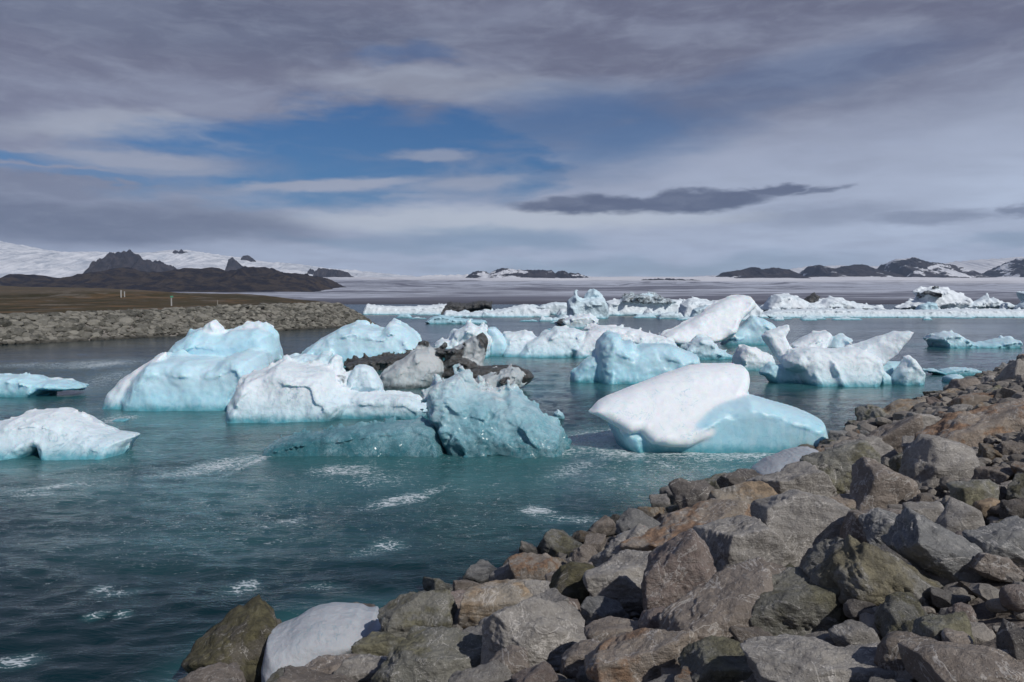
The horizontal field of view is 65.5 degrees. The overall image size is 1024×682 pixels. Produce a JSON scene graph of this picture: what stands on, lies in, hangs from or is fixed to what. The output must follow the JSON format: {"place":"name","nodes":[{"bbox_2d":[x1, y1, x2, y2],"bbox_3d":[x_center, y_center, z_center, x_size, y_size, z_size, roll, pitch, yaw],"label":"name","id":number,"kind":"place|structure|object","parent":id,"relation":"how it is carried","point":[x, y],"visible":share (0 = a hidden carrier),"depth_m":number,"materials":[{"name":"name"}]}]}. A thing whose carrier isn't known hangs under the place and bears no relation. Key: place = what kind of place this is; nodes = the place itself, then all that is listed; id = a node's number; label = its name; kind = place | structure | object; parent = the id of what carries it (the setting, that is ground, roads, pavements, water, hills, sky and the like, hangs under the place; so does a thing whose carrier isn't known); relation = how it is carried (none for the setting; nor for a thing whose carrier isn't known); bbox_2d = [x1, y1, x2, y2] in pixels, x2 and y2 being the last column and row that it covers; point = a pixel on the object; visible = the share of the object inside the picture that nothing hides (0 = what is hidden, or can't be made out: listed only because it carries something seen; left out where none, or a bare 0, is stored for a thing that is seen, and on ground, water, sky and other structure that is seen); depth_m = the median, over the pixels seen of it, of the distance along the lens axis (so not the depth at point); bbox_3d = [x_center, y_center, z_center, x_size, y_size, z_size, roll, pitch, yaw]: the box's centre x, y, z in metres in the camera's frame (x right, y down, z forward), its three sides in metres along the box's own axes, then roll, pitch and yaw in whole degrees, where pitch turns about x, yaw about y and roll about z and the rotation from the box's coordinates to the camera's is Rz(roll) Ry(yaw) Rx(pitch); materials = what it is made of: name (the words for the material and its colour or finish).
{"place":"outdoors","nodes":[
{"label":"outdoors","id":0,"kind":"place"},
{"bbox_2d":[84,250,175,272],"bbox_3d":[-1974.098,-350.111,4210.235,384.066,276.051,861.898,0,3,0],"label":"mountain","id":1,"kind":"structure","parent":0,"point":[122,259],"depth_m":4066.62,"materials":[{"name":"stone"}]},
{"bbox_2d":[0,286,337,341],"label":"moorland","id":2,"kind":"structure","parent":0,"point":[40,300],"depth_m":218.90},
{"bbox_2d":[0,302,374,344],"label":"riprap stones","id":3,"kind":"object","parent":2,"relation":"on","point":[37,327],"visible":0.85,"depth_m":111.47,"materials":[{"name":"stone"}]},
{"bbox_2d":[0,266,343,291],"bbox_3d":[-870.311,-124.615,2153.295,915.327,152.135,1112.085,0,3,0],"label":"mountain","id":4,"kind":"structure","parent":0,"point":[245,279],"depth_m":1885.57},
{"bbox_2d":[0,241,420,277],"bbox_3d":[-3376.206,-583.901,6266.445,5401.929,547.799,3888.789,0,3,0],"label":"ice cap","id":5,"kind":"object","parent":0,"point":[21,259],"visible":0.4,"depth_m":5595.89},
{"bbox_2d":[0,304,1023,681],"bbox_3d":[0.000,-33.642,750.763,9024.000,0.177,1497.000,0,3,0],"label":"water","id":6,"kind":"structure","parent":0,"point":[160,546],"depth_m":19.67,"materials":[{"name":"liquid"}]},
{"bbox_2d":[0,372,88,396],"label":"iceberg","id":7,"kind":"object","parent":6,"relation":"on","point":[25,384],"visible":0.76,"depth_m":41.08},
{"bbox_2d":[0,407,139,459],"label":"iceberg","id":8,"kind":"object","parent":6,"relation":"on","point":[65,433],"visible":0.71,"depth_m":25.41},
{"bbox_2d":[102,320,283,411],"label":"iceberg","id":9,"kind":"object","parent":6,"relation":"on","point":[207,366],"visible":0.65,"depth_m":36.36,"materials":[{"name":"ice"}]},
{"bbox_2d":[226,351,427,422],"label":"iceberg","id":10,"kind":"object","parent":6,"relation":"on","point":[323,386],"visible":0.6,"depth_m":33.27,"materials":[{"name":"ice"}]},
{"bbox_2d":[262,415,445,456],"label":"iceberg","id":11,"kind":"object","parent":6,"relation":"on","point":[416,437],"visible":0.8,"depth_m":25.58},
{"bbox_2d":[301,318,421,363],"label":"iceberg","id":12,"kind":"object","parent":6,"relation":"on","point":[358,338],"visible":0.59,"depth_m":63.18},
{"bbox_2d":[344,349,413,370],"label":"rock","id":13,"kind":"object","parent":6,"relation":"on","point":[383,361],"visible":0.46,"depth_m":56.68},
{"bbox_2d":[362,303,446,314],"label":"iceberg","id":14,"kind":"object","parent":6,"relation":"on","point":[370,309],"visible":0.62,"depth_m":273.48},
{"bbox_2d":[379,332,487,388],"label":"iceberg","id":15,"kind":"object","parent":6,"relation":"on","point":[421,364],"visible":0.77,"depth_m":46.10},
{"bbox_2d":[434,319,491,357],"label":"iceberg","id":16,"kind":"object","parent":6,"relation":"on","point":[467,331],"visible":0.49,"depth_m":69.32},
{"bbox_2d":[420,364,571,458],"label":"iceberg","id":17,"kind":"object","parent":6,"relation":"on","point":[468,415],"visible":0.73,"depth_m":25.81,"materials":[{"name":"ice"}]},
{"bbox_2d":[443,304,549,316],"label":"iceberg","id":18,"kind":"object","parent":6,"relation":"on","point":[525,310],"visible":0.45,"depth_m":232.49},
{"bbox_2d":[475,363,526,387],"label":"iceberg","id":19,"kind":"object","parent":6,"relation":"on","point":[514,375],"visible":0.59,"depth_m":43.11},
{"bbox_2d":[502,325,605,357],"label":"iceberg","id":20,"kind":"object","parent":6,"relation":"on","point":[565,341],"visible":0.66,"depth_m":69.59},
{"bbox_2d":[554,312,598,327],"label":"iceberg","id":21,"kind":"object","parent":6,"relation":"on","point":[578,320],"visible":0.61,"depth_m":140.58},
{"bbox_2d":[567,289,609,318],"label":"iceberg","id":22,"kind":"object","parent":6,"relation":"on","point":[593,302],"visible":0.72,"depth_m":211.12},
{"bbox_2d":[584,320,677,346],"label":"iceberg","id":23,"kind":"object","parent":6,"relation":"on","point":[638,336],"visible":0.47,"depth_m":79.50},
{"bbox_2d":[570,330,699,383],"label":"iceberg","id":24,"kind":"object","parent":6,"relation":"on","point":[614,358],"visible":0.72,"depth_m":47.56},
{"bbox_2d":[606,291,682,315],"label":"iceberg","id":25,"kind":"object","parent":6,"relation":"on","point":[631,303],"visible":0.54,"depth_m":258.70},
{"bbox_2d":[680,334,732,359],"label":"iceberg","id":26,"kind":"object","parent":6,"relation":"on","point":[702,347],"visible":0.6,"depth_m":67.17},
{"bbox_2d":[589,363,827,452],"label":"iceberg","id":27,"kind":"object","parent":6,"relation":"on","point":[708,408],"visible":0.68,"depth_m":26.05,"materials":[{"name":"ice"}]},
{"bbox_2d":[659,295,775,345],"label":"iceberg","id":28,"kind":"object","parent":6,"relation":"on","point":[718,321],"visible":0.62,"depth_m":88.62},
{"bbox_2d":[678,296,762,317],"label":"iceberg","id":29,"kind":"object","parent":6,"relation":"on","point":[687,307],"visible":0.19,"depth_m":221.70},
{"bbox_2d":[732,344,774,369],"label":"iceberg","id":30,"kind":"object","parent":6,"relation":"on","point":[749,357],"visible":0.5,"depth_m":56.52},
{"bbox_2d":[762,293,884,310],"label":"iceberg","id":31,"kind":"object","parent":6,"relation":"on","point":[784,301],"visible":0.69,"depth_m":258.58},
{"bbox_2d":[759,325,913,386],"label":"iceberg","id":32,"kind":"object","parent":6,"relation":"on","point":[823,358],"visible":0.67,"depth_m":47.42,"materials":[{"name":"ice"}]},
{"bbox_2d":[763,307,1023,317],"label":"ice floe","id":33,"kind":"object","parent":6,"relation":"on","point":[828,312],"visible":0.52,"depth_m":226.31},
{"bbox_2d":[881,355,925,384],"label":"iceberg","id":34,"kind":"object","parent":6,"relation":"on","point":[908,370],"visible":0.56,"depth_m":46.54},
{"bbox_2d":[923,330,1022,347],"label":"ice floe","id":35,"kind":"object","parent":6,"relation":"on","point":[948,339],"visible":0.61,"depth_m":82.82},
{"bbox_2d":[0,276,1023,303],"bbox_3d":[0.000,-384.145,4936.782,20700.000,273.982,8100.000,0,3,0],"label":"glacier","id":36,"kind":"object","parent":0,"point":[445,290],"visible":0.6,"depth_m":2023.29,"materials":[{"name":"ice"}]},
{"bbox_2d":[0,0,1023,276],"label":"sky","id":37,"kind":"structure","parent":0,"point":[593,138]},
{"bbox_2d":[466,268,588,277],"bbox_3d":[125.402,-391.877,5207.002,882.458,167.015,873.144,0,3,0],"label":"mountain","id":38,"kind":"structure","parent":0,"point":[506,273],"depth_m":4998.11,"materials":[{"name":"stone"}]},
{"bbox_2d":[421,257,1023,276],"bbox_3d":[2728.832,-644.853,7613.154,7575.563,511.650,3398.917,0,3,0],"label":"snowfield","id":39,"kind":"structure","parent":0,"point":[981,266],"depth_m":7448.35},
{"bbox_2d":[716,267,808,277],"bbox_3d":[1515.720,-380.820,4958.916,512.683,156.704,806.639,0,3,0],"label":"mountain","id":40,"kind":"structure","parent":0,"point":[756,272],"depth_m":4744.58,"materials":[{"name":"stone"}]},
{"bbox_2d":[567,464,1023,678],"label":"stony bank","id":41,"kind":"structure","parent":0,"point":[987,618],"depth_m":4.89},
{"bbox_2d":[178,662,245,681],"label":"boulder","id":42,"kind":"object","parent":41,"relation":"on","point":[222,672],"visible":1,"depth_m":8.88,"materials":[{"name":"grey stone"}]},
{"bbox_2d":[181,595,281,681],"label":"boulder","id":43,"kind":"object","parent":41,"relation":"on","point":[239,634],"visible":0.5,"depth_m":10.20,"materials":[{"name":"stone"}]},
{"bbox_2d":[277,665,354,681],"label":"boulder","id":44,"kind":"object","parent":41,"relation":"on","point":[291,673],"visible":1,"depth_m":7.26,"materials":[{"name":"grey stone"}]},
{"bbox_2d":[261,602,380,681],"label":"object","id":45,"kind":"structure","parent":41,"relation":"on","point":[312,633],"depth_m":10.06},
{"bbox_2d":[304,654,358,673],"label":"boulder","id":46,"kind":"object","parent":41,"relation":"on","point":[329,664],"visible":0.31,"depth_m":8.10,"materials":[{"name":"grey stone"}]},
{"bbox_2d":[351,631,404,655],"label":"boulder","id":47,"kind":"object","parent":41,"relation":"on","point":[377,643],"visible":0.51,"depth_m":8.65,"materials":[{"name":"stone"}]},
{"bbox_2d":[377,589,457,638],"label":"boulder","id":48,"kind":"object","parent":41,"relation":"on","point":[401,615],"visible":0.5,"depth_m":9.60,"materials":[{"name":"stone"}]},
{"bbox_2d":[371,625,482,681],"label":"boulder","id":49,"kind":"object","parent":41,"relation":"on","point":[430,654],"visible":0.73,"depth_m":6.91,"materials":[{"name":"stone"}]},
{"bbox_2d":[463,559,496,583],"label":"boulder","id":50,"kind":"object","parent":41,"relation":"on","point":[480,570],"visible":0.59,"depth_m":13.81,"materials":[{"name":"stone"}]},
{"bbox_2d":[448,659,512,681],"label":"boulder","id":51,"kind":"object","parent":41,"relation":"on","point":[497,670],"visible":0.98,"depth_m":5.87,"materials":[{"name":"grey stone"}]},
{"bbox_2d":[458,578,533,627],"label":"boulder","id":52,"kind":"object","parent":41,"relation":"on","point":[478,603],"visible":0.48,"depth_m":9.46,"materials":[{"name":"beige stone"}]},
{"bbox_2d":[489,645,529,673],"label":"boulder","id":53,"kind":"object","parent":41,"relation":"on","point":[514,659],"visible":0.54,"depth_m":6.02,"materials":[{"name":"grey stone"}]},
{"bbox_2d":[480,596,585,673],"bbox_3d":[0.248,2.528,6.796,1.015,0.681,0.667,-1,3,-14],"label":"boulder","id":54,"kind":"object","parent":41,"relation":"on","point":[543,629],"visible":0.62,"depth_m":6.62,"materials":[{"name":"grey stone"}]},
{"bbox_2d":[507,552,561,580],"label":"boulder","id":55,"kind":"object","parent":41,"relation":"on","point":[525,565],"visible":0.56,"depth_m":12.06,"materials":[{"name":"stone"}]},
{"bbox_2d":[510,661,558,681],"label":"boulder","id":56,"kind":"object","parent":41,"relation":"on","point":[543,671],"visible":1,"depth_m":5.55,"materials":[{"name":"stone"}]},
{"bbox_2d":[537,529,581,556],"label":"boulder","id":57,"kind":"object","parent":41,"relation":"on","point":[553,542],"visible":0.59,"depth_m":15.20,"materials":[{"name":"stone"}]},
{"bbox_2d":[549,561,594,605],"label":"boulder","id":58,"kind":"object","parent":41,"relation":"on","point":[566,580],"visible":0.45,"depth_m":8.48,"materials":[{"name":"stone"}]},
{"bbox_2d":[561,638,600,678],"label":"boulder","id":59,"kind":"object","parent":41,"relation":"on","point":[572,658],"visible":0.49,"depth_m":5.70,"materials":[{"name":"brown stone"}]},
{"bbox_2d":[580,596,629,624],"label":"boulder","id":60,"kind":"object","parent":41,"relation":"on","point":[595,608],"visible":0.73,"depth_m":7.54,"materials":[{"name":"stone"}]},
{"bbox_2d":[584,616,639,641],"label":"boulder","id":61,"kind":"object","parent":41,"relation":"on","point":[602,629],"visible":0.41,"depth_m":6.10,"materials":[{"name":"grey stone"}]},
{"bbox_2d":[582,549,650,618],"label":"boulder","id":62,"kind":"object","parent":41,"relation":"on","point":[618,576],"visible":0.49,"depth_m":8.01,"materials":[{"name":"grey stone"}]},
{"bbox_2d":[588,523,648,566],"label":"boulder","id":63,"kind":"object","parent":41,"relation":"on","point":[612,548],"visible":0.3,"depth_m":10.93,"materials":[{"name":"grey stone"}]},
{"bbox_2d":[615,507,660,534],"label":"boulder","id":64,"kind":"object","parent":41,"relation":"on","point":[629,519],"visible":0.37,"depth_m":14.52,"materials":[{"name":"stone"}]},
{"bbox_2d":[584,628,698,681],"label":"boulder","id":65,"kind":"object","parent":41,"relation":"on","point":[642,655],"visible":0.76,"depth_m":4.99,"materials":[{"name":"stone"}]},
{"bbox_2d":[641,528,716,610],"bbox_3d":[1.602,2.240,7.213,0.850,1.034,0.824,0,3,8],"label":"boulder","id":66,"kind":"object","parent":41,"relation":"on","point":[679,565],"visible":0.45,"depth_m":6.95,"materials":[{"name":"stone"}]},
{"bbox_2d":[619,498,751,550],"bbox_3d":[2.390,2.684,10.719,1.895,1.153,1.151,0,3,0],"label":"boulder","id":67,"kind":"object","parent":41,"relation":"on","point":[673,524],"visible":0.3,"depth_m":10.59,"materials":[{"name":"stone"}]},
{"bbox_2d":[668,478,713,509],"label":"boulder","id":68,"kind":"object","parent":41,"relation":"on","point":[686,493],"visible":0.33,"depth_m":15.22,"materials":[{"name":"stone"}]},
{"bbox_2d":[678,635,752,681],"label":"boulder","id":69,"kind":"object","parent":41,"relation":"on","point":[711,658],"visible":0.63,"depth_m":4.53,"materials":[{"name":"stone"}]},
{"bbox_2d":[658,556,773,639],"bbox_3d":[1.439,1.915,5.505,0.819,0.684,0.577,0,3,0],"label":"boulder","id":70,"kind":"object","parent":41,"relation":"on","point":[720,602],"visible":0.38,"depth_m":5.46,"materials":[{"name":"grey stone"}]},
{"bbox_2d":[716,468,761,487],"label":"boulder","id":71,"kind":"object","parent":41,"relation":"on","point":[739,475],"visible":0.48,"depth_m":18.03,"materials":[{"name":"stone"}]},
{"bbox_2d":[706,480,777,503],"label":"boulder","id":72,"kind":"object","parent":41,"relation":"on","point":[749,492],"visible":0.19,"depth_m":12.07,"materials":[{"name":"beige stone"}]},
{"bbox_2d":[464,357,1023,681],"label":"rubble","id":73,"kind":"object","parent":41,"relation":"on","point":[988,594],"visible":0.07,"depth_m":9.78,"materials":[{"name":"stone"}]},
{"bbox_2d":[333,654,387,681],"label":"boulder","id":74,"kind":"object","parent":73,"relation":"on","point":[361,668],"visible":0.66,"depth_m":7.69,"materials":[{"name":"grey stone"}]},
{"bbox_2d":[999,584,1023,611],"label":"boulder","id":75,"kind":"object","parent":73,"relation":"on","point":[1011,596],"visible":1,"depth_m":4.58,"materials":[{"name":"stone"}]},
{"bbox_2d":[693,515,798,571],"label":"boulder","id":76,"kind":"object","parent":41,"relation":"on","point":[733,540],"visible":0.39,"depth_m":7.57,"materials":[{"name":"grey stone"}]},
{"bbox_2d":[751,446,818,474],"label":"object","id":77,"kind":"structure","parent":41,"relation":"on","point":[775,462],"depth_m":19.32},
{"bbox_2d":[746,461,836,496],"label":"boulder","id":78,"kind":"object","parent":41,"relation":"on","point":[804,476],"visible":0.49,"depth_m":12.41,"materials":[{"name":"grey stone"}]},
{"bbox_2d":[750,567,846,635],"bbox_3d":[2.010,1.931,5.495,0.864,0.633,0.596,0,3,0],"label":"boulder","id":79,"kind":"object","parent":41,"relation":"on","point":[795,601],"visible":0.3,"depth_m":5.26,"materials":[{"name":"stone"}]},
{"bbox_2d":[750,489,850,567],"bbox_3d":[2.985,2.143,8.084,1.262,1.309,1.017,-1,3,-26],"label":"boulder","id":80,"kind":"object","parent":41,"relation":"on","point":[801,524],"visible":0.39,"depth_m":7.81,"materials":[{"name":"grey stone"}]},
{"bbox_2d":[740,633,896,681],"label":"boulder","id":81,"kind":"object","parent":41,"relation":"on","point":[785,657],"visible":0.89,"depth_m":4.14,"materials":[{"name":"grey stone"}]},
{"bbox_2d":[799,440,880,493],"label":"boulder","id":82,"kind":"object","parent":41,"relation":"on","point":[835,464],"visible":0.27,"depth_m":12.96,"materials":[{"name":"stone"}]},
{"bbox_2d":[828,619,880,646],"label":"boulder","id":83,"kind":"object","parent":41,"relation":"on","point":[845,633],"visible":0.74,"depth_m":4.55,"materials":[{"name":"grey stone"}]},
{"bbox_2d":[833,436,897,457],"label":"boulder","id":84,"kind":"object","parent":41,"relation":"on","point":[881,447],"visible":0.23,"depth_m":15.37,"materials":[{"name":"grey stone"}]},
{"bbox_2d":[838,507,901,542],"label":"boulder","id":85,"kind":"object","parent":41,"relation":"on","point":[852,527],"visible":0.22,"depth_m":7.42,"materials":[{"name":"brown stone"}]},
{"bbox_2d":[801,534,944,608],"bbox_3d":[2.542,1.683,5.415,1.011,0.718,0.630,0,3,-8],"label":"boulder","id":86,"kind":"object","parent":41,"relation":"on","point":[849,566],"visible":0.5,"depth_m":5.20,"materials":[{"name":"stone"}]},
{"bbox_2d":[859,507,896,546],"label":"boulder","id":87,"kind":"object","parent":41,"relation":"on","point":[876,523],"visible":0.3,"depth_m":7.10,"materials":[{"name":"stone"}]},
{"bbox_2d":[849,456,919,510],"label":"boulder","id":88,"kind":"object","parent":41,"relation":"on","point":[874,483],"visible":0.54,"depth_m":9.47,"materials":[{"name":"grey stone"}]},
{"bbox_2d":[866,414,923,452],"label":"boulder","id":89,"kind":"object","parent":41,"relation":"on","point":[893,434],"visible":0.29,"depth_m":17.00,"materials":[{"name":"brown stone"}]},
{"bbox_2d":[874,591,927,637],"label":"boulder","id":90,"kind":"object","parent":41,"relation":"on","point":[899,611],"visible":0.49,"depth_m":4.77,"materials":[{"name":"stone"}]},
{"bbox_2d":[874,630,938,670],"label":"boulder","id":91,"kind":"object","parent":41,"relation":"on","point":[887,656],"visible":0.53,"depth_m":4.04,"materials":[{"name":"grey stone"}]},
{"bbox_2d":[902,501,943,521],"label":"boulder","id":92,"kind":"object","parent":41,"relation":"on","point":[932,511],"visible":0.34,"depth_m":7.70,"materials":[{"name":"grey stone"}]},
{"bbox_2d":[880,506,989,582],"bbox_3d":[3.131,1.548,5.608,0.906,0.683,0.576,0,3,0],"label":"boulder","id":93,"kind":"object","parent":41,"relation":"on","point":[917,541],"visible":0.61,"depth_m":5.43,"materials":[{"name":"stone"}]},
{"bbox_2d":[898,434,979,496],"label":"boulder","id":94,"kind":"object","parent":41,"relation":"on","point":[928,460],"visible":0.6,"depth_m":10.13,"materials":[{"name":"grey stone"}]},
{"bbox_2d":[912,611,973,642],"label":"boulder","id":95,"kind":"object","parent":41,"relation":"on","point":[932,625],"visible":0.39,"depth_m":4.16,"materials":[{"name":"stone"}]},
{"bbox_2d":[929,587,969,608],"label":"boulder","id":96,"kind":"object","parent":41,"relation":"on","point":[941,598],"visible":0.75,"depth_m":5.04,"materials":[{"name":"grey stone"}]},
{"bbox_2d":[935,497,984,532],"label":"boulder","id":97,"kind":"object","parent":41,"relation":"on","point":[956,515],"visible":0.57,"depth_m":6.98,"materials":[{"name":"grey stone"}]},
{"bbox_2d":[897,640,1023,681],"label":"boulder","id":98,"kind":"object","parent":41,"relation":"on","point":[934,661],"visible":1,"depth_m":3.67,"materials":[{"name":"grey stone"}]},
{"bbox_2d":[914,398,1023,446],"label":"boulder","id":99,"kind":"object","parent":41,"relation":"on","point":[971,428],"visible":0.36,"depth_m":13.91,"materials":[{"name":"stone"}]},
{"bbox_2d":[945,479,999,505],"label":"boulder","id":100,"kind":"object","parent":41,"relation":"on","point":[971,492],"visible":0.59,"depth_m":8.00,"materials":[{"name":"stone"}]},
{"bbox_2d":[962,515,1023,566],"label":"boulder","id":101,"kind":"object","parent":41,"relation":"on","point":[1004,537],"visible":0.69,"depth_m":5.70,"materials":[{"name":"stone"}]},
{"bbox_2d":[971,465,1014,484],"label":"boulder","id":102,"kind":"object","parent":41,"relation":"on","point":[996,474],"visible":0.52,"depth_m":9.00,"materials":[{"name":"grey stone"}]},
{"bbox_2d":[969,552,1023,582],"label":"boulder","id":103,"kind":"object","parent":41,"relation":"on","point":[992,566],"visible":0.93,"depth_m":5.21,"materials":[{"name":"grey stone"}]},
{"bbox_2d":[996,618,1023,659],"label":"boulder","id":104,"kind":"object","parent":41,"relation":"on","point":[1010,636],"visible":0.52,"depth_m":3.77,"materials":[{"name":"stone"}]},
{"bbox_2d":[799,264,906,276],"bbox_3d":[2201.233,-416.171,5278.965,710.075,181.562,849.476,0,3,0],"label":"mountain","id":105,"kind":"structure","parent":0,"point":[858,270],"depth_m":5066.15,"materials":[{"name":"stone"}]},
{"bbox_2d":[877,257,992,277],"bbox_3d":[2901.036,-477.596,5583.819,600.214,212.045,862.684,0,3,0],"label":"mountain","id":106,"kind":"structure","parent":0,"point":[913,267],"depth_m":5325.47,"materials":[{"name":"stone"}]},
{"bbox_2d":[982,258,1023,276],"bbox_3d":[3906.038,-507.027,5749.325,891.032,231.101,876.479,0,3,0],"label":"mountain","id":107,"kind":"structure","parent":0,"point":[1014,268],"depth_m":5723.51,"materials":[{"name":"stone"}]},
{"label":"ice floe","id":108,"kind":"object","parent":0,"visible":0},
{"bbox_2d":[894,286,972,309],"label":"iceberg","id":109,"kind":"object","parent":108,"relation":"on","point":[944,297],"visible":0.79,"depth_m":274.71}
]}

